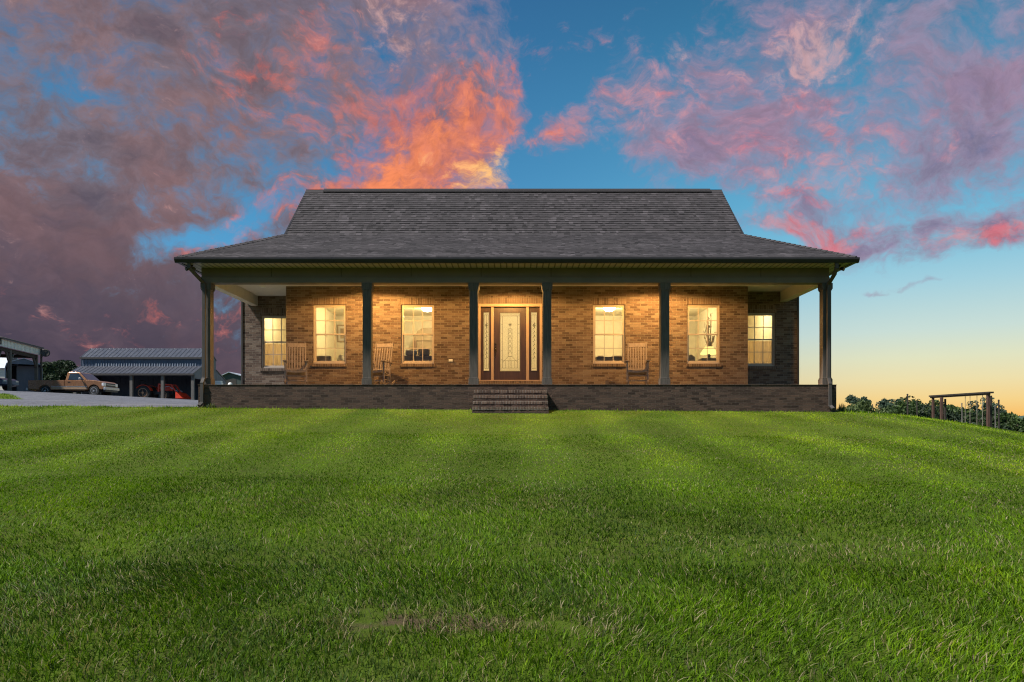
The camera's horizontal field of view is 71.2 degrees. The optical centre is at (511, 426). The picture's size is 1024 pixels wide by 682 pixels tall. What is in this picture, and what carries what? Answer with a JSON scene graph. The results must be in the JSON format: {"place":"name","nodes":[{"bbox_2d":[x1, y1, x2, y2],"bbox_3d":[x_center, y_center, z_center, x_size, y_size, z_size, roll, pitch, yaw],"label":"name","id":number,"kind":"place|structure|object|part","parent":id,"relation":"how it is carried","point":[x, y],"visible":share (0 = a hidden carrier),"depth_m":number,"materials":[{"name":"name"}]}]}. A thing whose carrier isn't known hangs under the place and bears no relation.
{"place":"outdoors","nodes":[
{"label":"outdoors","id":0,"kind":"place"},
{"bbox_2d":[0,390,197,406],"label":"gravel driveway","id":1,"kind":"structure","parent":0,"point":[39,398],"depth_m":25.85,"materials":[{"name":"grey gravel"}]},
{"bbox_2d":[0,358,17,389],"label":"pale shed","id":2,"kind":"structure","parent":1,"relation":"on","point":[3,361],"depth_m":84.00,"materials":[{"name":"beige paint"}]},
{"bbox_2d":[0,378,18,390],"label":"parked car","id":3,"kind":"object","parent":1,"relation":"on","point":[3,383],"visible":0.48,"depth_m":53.74,"materials":[{"name":"blue paint"}]},
{"bbox_2d":[0,336,43,391],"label":"carport","id":4,"kind":"object","parent":1,"relation":"on","point":[10,354],"visible":0.98,"depth_m":51.59,"materials":[{"name":"white metal"}]},
{"bbox_2d":[40,349,49,357],"bbox_3d":[-35.706,-5.583,54.533,0.635,0.670,0.521,0,0,0],"label":"satellite dish","id":5,"kind":"object","parent":4,"relation":"attached to","point":[45,352],"visible":1,"depth_m":54.60,"materials":[{"name":"metal"}]},
{"bbox_2d":[5,358,42,391],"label":"metal shed","id":6,"kind":"structure","parent":1,"relation":"on","point":[22,371],"depth_m":69.28,"materials":[{"name":"grey metal"}]},
{"bbox_2d":[26,372,118,395],"bbox_3d":[-33.151,-3.151,54.029,5.900,1.790,2.460,0,0,-1],"label":"pickup truck","id":7,"kind":"object","parent":1,"relation":"on","point":[91,384],"visible":0.86,"depth_m":53.10,"materials":[{"name":"brown metal"}]},
{"bbox_3d":[-32.454,-3.081,53.075,1.280,0.650,0.029,0,0,-1],"label":"door","id":8,"kind":"part","parent":7,"relation":"part of","materials":[{"name":"brown metal"}]},
{"bbox_3d":[-32.402,-3.696,53.175,1.180,0.480,0.132,0,0,-1],"label":"side window","id":9,"kind":"part","parent":7,"relation":"part of","materials":[{"name":"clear glass"}]},
{"bbox_2d":[70,348,226,399],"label":"metal barn","id":10,"kind":"structure","parent":1,"relation":"on","point":[126,370],"depth_m":74.97,"materials":[{"name":"metal"}]},
{"bbox_2d":[136,380,190,398],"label":"tractor","id":11,"kind":"object","parent":1,"relation":"on","point":[146,390],"visible":0.88,"depth_m":73.77,"materials":[{"name":"paint"}]},
{"bbox_2d":[215,381,222,384],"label":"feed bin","id":12,"kind":"object","parent":1,"relation":"on","point":[218,382],"visible":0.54,"depth_m":75.85,"materials":[{"name":"white metal"}]},
{"bbox_2d":[337,355,343,360],"bbox_3d":[-5.390,-2.090,22.500,0.240,0.300,0.240,0,0,0],"label":"night lamp","id":13,"kind":"object","parent":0,"point":[340,357],"visible":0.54,"depth_m":22.43,"materials":[{"name":"beige fabric"}]},
{"bbox_2d":[0,393,1023,681],"bbox_3d":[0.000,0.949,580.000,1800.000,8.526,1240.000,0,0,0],"label":"lawn","id":14,"kind":"structure","parent":0,"point":[360,430],"depth_m":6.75,"materials":[{"name":"plant"}]},
{"bbox_2d":[42,361,59,392],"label":"broadleaf tree","id":15,"kind":"object","parent":14,"relation":"on","point":[48,371],"visible":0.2,"depth_m":95.30,"materials":[{"name":"green plant"}]},
{"bbox_2d":[52,360,63,369],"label":"broadleaf tree","id":16,"kind":"object","parent":14,"relation":"on","point":[56,363],"visible":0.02,"depth_m":102.73,"materials":[{"name":"green plant"}]},
{"bbox_2d":[53,360,80,393],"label":"broadleaf tree","id":17,"kind":"object","parent":14,"relation":"on","point":[64,368],"visible":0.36,"depth_m":98.68,"materials":[{"name":"green plant"}]},
{"bbox_2d":[222,372,240,384],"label":"green barn","id":18,"kind":"structure","parent":14,"relation":"on","point":[233,378],"depth_m":120.00,"materials":[{"name":"metal"}]},
{"bbox_2d":[225,379,235,384],"bbox_3d":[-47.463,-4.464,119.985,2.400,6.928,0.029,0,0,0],"label":"door","id":19,"kind":"structure","parent":18,"relation":"in","point":[233,381],"depth_m":119.98,"materials":[{"name":"metal"}]},
{"bbox_2d":[174,189,859,413],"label":"brick house","id":20,"kind":"structure","parent":14,"relation":"on","point":[527,300],"depth_m":20.30,"materials":[{"name":"brick"}]},
{"bbox_2d":[262,316,285,367],"bbox_3d":[-7.185,-2.576,21.879,0.930,1.606,0.092,0,0,0],"label":"window","id":21,"kind":"structure","parent":20,"relation":"in","point":[263,317],"depth_m":21.86,"materials":[{"name":"beige plastic"}]},
{"bbox_2d":[265,343,285,365],"bbox_3d":[-7.185,-2.125,22.060,0.930,0.863,0.036,0,0,0],"label":"cafe curtain","id":22,"kind":"object","parent":20,"relation":"hanging from","point":[269,358],"visible":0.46,"depth_m":22.06,"materials":[{"name":"beige fabric"}]},
{"bbox_2d":[283,342,308,384],"bbox_3d":[-5.851,-1.698,19.360,0.659,1.249,0.980,0,0,-16],"label":"rocking chair","id":23,"kind":"object","parent":20,"relation":"on","point":[291,371],"visible":0.89,"depth_m":19.56,"materials":[{"name":"brown wood"}]},
{"bbox_2d":[317,356,331,360],"bbox_3d":[-5.685,-1.700,21.675,0.530,0.820,0.650,0,0,0],"label":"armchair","id":24,"kind":"object","parent":20,"relation":"on","point":[322,358],"visible":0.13,"depth_m":21.35,"materials":[{"name":"fabric"}]},
{"bbox_2d":[314,305,345,363],"bbox_3d":[-5.181,-2.619,20.379,0.939,1.677,0.092,0,0,0],"label":"window","id":25,"kind":"structure","parent":20,"relation":"in","point":[315,306],"depth_m":20.36,"materials":[{"name":"beige plastic"}]},
{"bbox_2d":[337,325,343,341],"bbox_3d":[-6.000,-3.298,25.376,0.420,0.620,0.038,0,0,0],"label":"picture","id":26,"kind":"object","parent":20,"relation":"attached to","point":[340,330],"visible":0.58,"depth_m":25.36,"materials":[{"name":"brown wood"}]},
{"bbox_2d":[361,343,394,384],"bbox_3d":[-3.629,-1.698,19.460,0.659,1.249,0.980,0,0,12],"label":"rocking chair","id":27,"kind":"object","parent":20,"relation":"on","point":[378,372],"visible":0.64,"depth_m":19.70,"materials":[{"name":"brown wood"}]},
{"bbox_2d":[401,305,433,363],"bbox_3d":[-2.681,-2.619,20.379,0.939,1.677,0.092,0,0,0],"label":"window","id":28,"kind":"structure","parent":20,"relation":"in","point":[402,306],"depth_m":20.36,"materials":[{"name":"beige plastic"}]},
{"bbox_2d":[404,356,431,360],"bbox_3d":[-2.700,-1.710,21.650,2.160,0.780,0.900,0,0,0],"label":"sofa","id":29,"kind":"object","parent":20,"relation":"on","point":[417,358],"visible":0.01,"depth_m":21.20,"materials":[{"name":"fabric"}]},
{"bbox_2d":[405,350,416,355],"bbox_3d":[-3.000,-2.185,21.280,0.340,0.160,0.120,0,0,0],"label":"cushion","id":30,"kind":"object","parent":29,"relation":"on","point":[408,352],"visible":1,"depth_m":21.23,"materials":[{"name":"grey fabric"}]},
{"bbox_2d":[418,349,429,355],"bbox_3d":[-2.620,-2.205,21.280,0.340,0.200,0.120,0,0,0],"label":"cushion","id":31,"kind":"object","parent":29,"relation":"on","point":[426,352],"visible":0.94,"depth_m":21.23,"materials":[{"name":"fabric"}]},
{"bbox_2d":[414,328,431,355],"bbox_3d":[-2.800,-2.340,25.050,1.300,2.200,0.500,0,0,0],"label":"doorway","id":32,"kind":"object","parent":20,"relation":"on","point":[427,341],"visible":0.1,"depth_m":24.95,"materials":[{"name":"brown wood"}]},
{"bbox_2d":[494,307,525,379],"bbox_3d":[-0.058,-2.357,20.338,0.923,2.078,0.133,0,0,0],"label":"front door","id":33,"kind":"structure","parent":20,"relation":"in","point":[520,364],"depth_m":20.36,"materials":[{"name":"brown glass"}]},
{"bbox_2d":[595,357,621,360],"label":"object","id":34,"kind":"object","parent":20,"relation":"on","point":[608,358],"visible":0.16,"depth_m":22.00,"materials":[{"name":"wood"}]},
{"bbox_2d":[593,305,624,363],"bbox_3d":[2.761,-2.619,20.379,0.917,1.677,0.092,0,0,0],"label":"window","id":35,"kind":"structure","parent":20,"relation":"in","point":[594,306],"depth_m":20.36,"materials":[{"name":"beige plastic"}]},
{"bbox_2d":[625,342,649,384],"bbox_3d":[3.395,-1.698,19.361,0.659,1.249,0.980,0,0,9],"label":"rocking chair","id":36,"kind":"object","parent":20,"relation":"on","point":[638,371],"visible":0.92,"depth_m":19.55,"materials":[{"name":"brown wood"}]},
{"bbox_2d":[689,355,694,360],"bbox_3d":[5.250,-1.751,21.850,0.540,0.822,0.700,0,0,0],"label":"armchair","id":37,"kind":"object","parent":20,"relation":"on","point":[691,357],"visible":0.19,"depth_m":21.50,"materials":[{"name":"fabric"}]},
{"bbox_2d":[687,305,718,363],"bbox_3d":[5.439,-2.619,20.379,0.939,1.677,0.092,0,0,0],"label":"window","id":38,"kind":"structure","parent":20,"relation":"in","point":[688,306],"depth_m":20.36,"materials":[{"name":"clear glass"}]},
{"bbox_2d":[697,358,715,360],"bbox_3d":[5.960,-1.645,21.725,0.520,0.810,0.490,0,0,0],"label":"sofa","id":39,"kind":"object","parent":20,"relation":"on","point":[709,359],"visible":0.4,"depth_m":21.50,"materials":[{"name":"fabric"}]},
{"bbox_2d":[700,346,715,357],"bbox_3d":[5.980,-2.232,21.700,0.540,0.360,0.540,0,0,0],"label":"table lamp","id":40,"kind":"object","parent":39,"relation":"on","point":[710,352],"visible":0.75,"depth_m":21.56,"materials":[{"name":"brown metal"}]},
{"bbox_2d":[703,313,714,356],"bbox_3d":[6.243,-2.417,22.488,0.393,2.353,0.347,0,0,-9],"label":"branch vase","id":41,"kind":"object","parent":20,"relation":"on","point":[710,342],"visible":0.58,"depth_m":22.48,"materials":[{"name":"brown wood"}]},
{"bbox_2d":[748,341,770,362],"bbox_3d":[7.310,-2.123,21.360,0.930,0.847,0.036,0,0,0],"label":"cafe curtain","id":42,"kind":"object","parent":20,"relation":"hanging from","point":[754,351],"visible":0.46,"depth_m":21.36,"materials":[{"name":"beige fabric"}]},
{"bbox_2d":[748,313,774,365],"bbox_3d":[7.310,-2.567,21.179,0.930,1.575,0.092,0,0,0],"label":"window","id":43,"kind":"structure","parent":20,"relation":"in","point":[772,363],"depth_m":21.16,"materials":[{"name":"beige plastic"}]},
{"bbox_2d":[836,404,846,411],"bbox_3d":[8.491,-0.500,18.398,0.350,0.259,0.243,0,0,-28],"label":"weed tuft","id":44,"kind":"object","parent":14,"relation":"on","point":[841,409],"visible":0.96,"depth_m":18.36,"materials":[{"name":"green plant"}]},
{"bbox_2d":[836,394,870,410],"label":"broadleaf tree","id":45,"kind":"object","parent":14,"relation":"on","point":[851,399],"visible":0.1,"depth_m":95.17,"materials":[{"name":"green plant"}]},
{"bbox_2d":[845,399,885,412],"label":"hedge bush","id":46,"kind":"object","parent":14,"relation":"on","point":[858,406],"visible":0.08,"depth_m":73.18,"materials":[{"name":"green plant"}]},
{"bbox_2d":[861,396,871,405],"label":"broadleaf tree","id":47,"kind":"object","parent":14,"relation":"on","point":[864,398],"visible":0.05,"depth_m":98.47,"materials":[{"name":"green plant"}]},
{"bbox_2d":[860,403,896,412],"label":"hedge bush","id":48,"kind":"object","parent":14,"relation":"on","point":[878,408],"visible":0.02,"depth_m":74.65,"materials":[{"name":"green plant"}]},
{"bbox_2d":[875,398,897,409],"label":"broadleaf tree","id":49,"kind":"object","parent":14,"relation":"on","point":[884,402],"visible":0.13,"depth_m":96.61,"materials":[{"name":"green plant"}]},
{"bbox_2d":[881,395,921,415],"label":"broadleaf tree","id":50,"kind":"object","parent":14,"relation":"on","point":[899,409],"visible":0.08,"depth_m":70.52,"materials":[{"name":"green plant"}]},
{"bbox_2d":[906,404,938,417],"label":"hedge bush","id":51,"kind":"object","parent":14,"relation":"on","point":[924,412],"visible":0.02,"depth_m":72.26,"materials":[{"name":"green plant"}]},
{"bbox_2d":[910,400,943,409],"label":"broadleaf tree","id":52,"kind":"object","parent":14,"relation":"on","point":[935,403],"visible":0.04,"depth_m":83.17,"materials":[{"name":"green plant"}]},
{"bbox_2d":[914,403,977,424],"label":"hedge bush","id":53,"kind":"object","parent":14,"relation":"on","point":[950,415],"visible":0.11,"depth_m":69.84,"materials":[{"name":"green plant"}]},
{"bbox_2d":[937,404,981,423],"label":"hedge bush","id":54,"kind":"object","parent":14,"relation":"on","point":[968,416],"visible":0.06,"depth_m":69.55,"materials":[{"name":"green plant"}]},
{"bbox_2d":[929,392,993,427],"bbox_3d":[26.574,-0.055,42.321,1.015,3.761,5.005,0,0,-11],"label":"pergola","id":55,"kind":"object","parent":14,"relation":"on","point":[988,410],"visible":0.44,"depth_m":41.43,"materials":[{"name":"brown wood"}]},
{"bbox_2d":[982,395,982,425],"bbox_3d":[26.626,-0.363,40.678,0.200,2.784,0.533,0,0,-5],"label":"hanging swing","id":56,"kind":"object","parent":55,"relation":"hanging from","point":[982,410],"visible":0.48,"depth_m":40.45,"materials":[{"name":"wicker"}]},
{"bbox_2d":[961,403,962,422],"bbox_3d":[31.481,0.274,50.001,0.106,3.843,0.095,0,0,-22],"label":"garden pole","id":57,"kind":"object","parent":14,"relation":"on","point":[961,413],"visible":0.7,"depth_m":49.99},
{"bbox_2d":[967,397,1004,417],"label":"broadleaf tree","id":58,"kind":"object","parent":14,"relation":"on","point":[975,407],"visible":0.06,"depth_m":95.16,"materials":[{"name":"green plant"}]},
{"bbox_2d":[963,408,1012,430],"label":"hedge bush","id":59,"kind":"object","parent":14,"relation":"on","point":[984,417],"visible":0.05,"depth_m":67.55,"materials":[{"name":"green plant"}]},
{"bbox_2d":[970,411,1023,430],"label":"hedge bush","id":60,"kind":"object","parent":14,"relation":"on","point":[1020,421],"visible":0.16,"depth_m":66.89,"materials":[{"name":"green plant"}]},
{"bbox_2d":[998,400,999,428],"bbox_3d":[32.012,0.239,47.002,0.135,4.005,0.124,0,0,-23],"label":"garden pole","id":61,"kind":"object","parent":14,"relation":"on","point":[999,414],"visible":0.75,"depth_m":46.96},
{"bbox_2d":[993,411,1023,432],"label":"hedge bush","id":62,"kind":"object","parent":14,"relation":"on","point":[1014,425],"visible":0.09,"depth_m":65.72,"materials":[{"name":"green plant"}]},
{"bbox_2d":[0,0,1023,415],"label":"sky","id":63,"kind":"structure","parent":0,"point":[137,136],"materials":[{"name":"blue"}]}
]}

